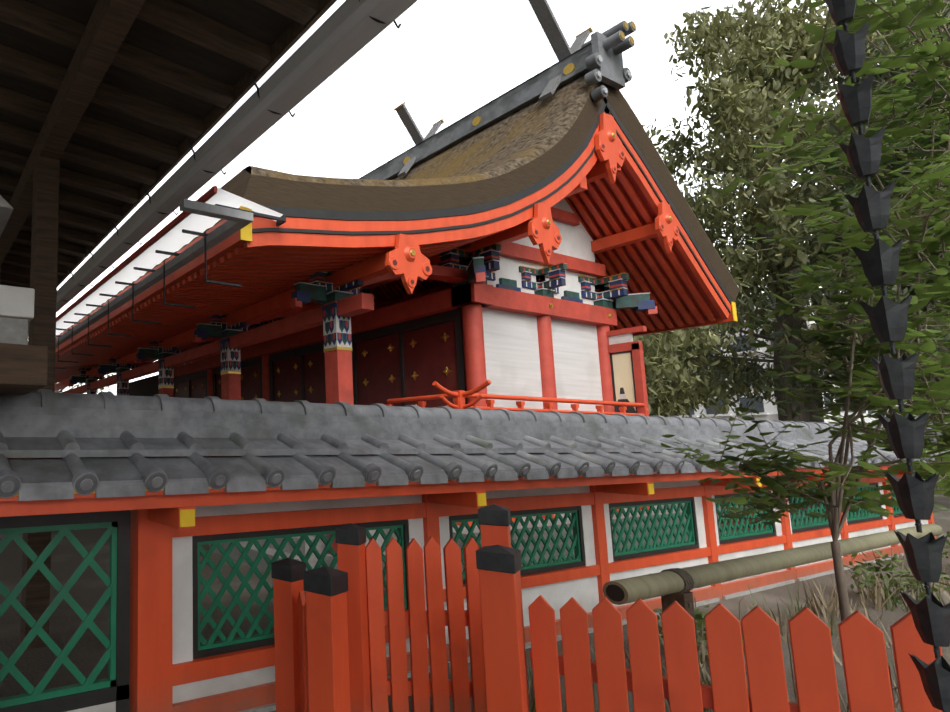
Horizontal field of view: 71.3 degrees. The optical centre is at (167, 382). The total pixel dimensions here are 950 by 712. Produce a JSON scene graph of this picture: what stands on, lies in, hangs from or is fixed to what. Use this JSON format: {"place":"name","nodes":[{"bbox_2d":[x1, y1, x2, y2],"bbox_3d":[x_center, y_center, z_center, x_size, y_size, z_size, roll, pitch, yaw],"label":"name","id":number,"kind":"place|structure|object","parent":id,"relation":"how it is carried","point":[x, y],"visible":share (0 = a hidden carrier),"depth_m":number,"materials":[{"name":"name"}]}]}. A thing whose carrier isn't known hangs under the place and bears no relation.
{"place":"outdoors","nodes":[
{"label":"outdoors","id":0,"kind":"place"},
{"bbox_2d":[0,195,47,394],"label":"lantern on shelf","id":1,"kind":"object","parent":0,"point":[23,367],"visible":0.96,"depth_m":2.34,"materials":[{"name":"brown wood"}]},
{"bbox_2d":[28,338,115,392],"bbox_3d":[-7.394,0.429,33.973,10.006,9.692,11.004,3,-7,-25],"label":"broadleaf tree","id":2,"kind":"object","parent":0,"point":[58,391],"visible":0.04,"depth_m":34.48,"materials":[{"name":"green plant"}]},
{"bbox_2d":[0,478,949,711],"bbox_3d":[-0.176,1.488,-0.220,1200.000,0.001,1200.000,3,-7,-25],"label":"ground","id":3,"kind":"structure","parent":0,"point":[85,592],"depth_m":5.08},
{"bbox_2d":[0,0,417,649],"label":"building","id":4,"kind":"structure","parent":3,"relation":"on","point":[112,112],"depth_m":4.13,"materials":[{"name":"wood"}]},
{"bbox_2d":[824,0,949,711],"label":"rain chain cups","id":5,"kind":"object","parent":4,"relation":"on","point":[914,491],"visible":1,"depth_m":1.31,"materials":[{"name":"metal"}]},
{"bbox_2d":[55,98,737,570],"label":"shrine building","id":6,"kind":"structure","parent":3,"relation":"on","point":[561,286],"depth_m":8.16,"materials":[{"name":"red paint"}]},
{"bbox_2d":[56,186,285,336],"bbox_3d":[-1.631,-1.012,9.875,0.750,0.190,11.112,3,-7,-25],"label":"polycarbonate canopy","id":7,"kind":"object","parent":6,"relation":"attached to","point":[179,231],"visible":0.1,"depth_m":6.13,"materials":[{"name":"white plastic"}]},
{"bbox_2d":[61,0,739,333],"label":"roof","id":8,"kind":"structure","parent":6,"relation":"on","point":[533,130],"depth_m":7.81,"materials":[{"name":"brown plant"}]},
{"bbox_2d":[0,389,946,711],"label":"wall","id":9,"kind":"structure","parent":3,"relation":"on","point":[160,489],"depth_m":3.29,"materials":[{"name":"paint"}]},
{"bbox_2d":[271,504,942,711],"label":"red picket fence","id":10,"kind":"object","parent":3,"relation":"on","point":[330,644],"visible":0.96,"depth_m":2.26,"materials":[{"name":"paint"}]},
{"bbox_2d":[643,329,754,415],"bbox_3d":[20.611,-1.920,26.348,7.504,12.683,8.427,1,-6,-6],"label":"hinoki tree","id":11,"kind":"object","parent":3,"relation":"on","point":[723,376],"depth_m":23.65,"materials":[{"name":"green plant"}]},
{"bbox_2d":[633,207,771,417],"bbox_3d":[13.992,-2.410,18.841,7.032,12.006,8.637,3,-7,-25],"label":"hinoki tree","id":12,"kind":"object","parent":3,"relation":"on","point":[656,365],"visible":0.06,"depth_m":16.17,"materials":[{"name":"green plant"}]},
{"bbox_2d":[526,523,949,711],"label":"dry grass tufts","id":13,"kind":"object","parent":3,"relation":"on","point":[886,594],"visible":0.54,"depth_m":5.07,"materials":[{"name":"beige plant"}]},
{"bbox_2d":[674,68,852,422],"bbox_3d":[28.238,-5.492,25.554,9.304,19.609,12.328,7,-9,-47],"label":"hinoki tree","id":14,"kind":"object","parent":3,"relation":"on","point":[757,367],"visible":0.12,"depth_m":25.67,"materials":[{"name":"green plant"}]},
{"bbox_2d":[602,523,942,711],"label":"bamboo pole","id":15,"kind":"object","parent":3,"relation":"on","point":[670,586],"visible":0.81,"depth_m":2.77,"materials":[{"name":"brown wood"}]},
{"bbox_2d":[640,0,945,421],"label":"hinoki tree","id":16,"kind":"object","parent":3,"relation":"on","point":[734,98],"visible":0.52,"depth_m":16.57,"materials":[{"name":"green plant"}]},
{"bbox_2d":[656,427,949,529],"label":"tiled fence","id":17,"kind":"object","parent":3,"relation":"on","point":[721,524],"depth_m":9.87,"materials":[{"name":"paint"}]},
{"bbox_2d":[661,0,949,621],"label":"maple tree","id":18,"kind":"object","parent":3,"relation":"on","point":[920,186],"visible":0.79,"depth_m":2.25,"materials":[{"name":"green plant"}]},
{"bbox_2d":[736,0,949,422],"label":"hinoki tree","id":19,"kind":"object","parent":3,"relation":"on","point":[819,296],"visible":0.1,"depth_m":14.40,"materials":[{"name":"green plant"}]},
{"bbox_2d":[758,0,949,407],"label":"hinoki tree","id":20,"kind":"object","parent":3,"relation":"on","point":[841,79],"visible":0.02,"depth_m":19.87,"materials":[{"name":"green plant"}]},
{"bbox_2d":[28,0,946,424],"label":"sky","id":21,"kind":"structure","parent":0,"point":[446,60],"materials":[{"name":"white"}]},
{"bbox_2d":[651,293,881,423],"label":"apartment building","id":22,"kind":"structure","parent":0,"point":[768,410],"depth_m":53.74,"materials":[{"name":"paint"}]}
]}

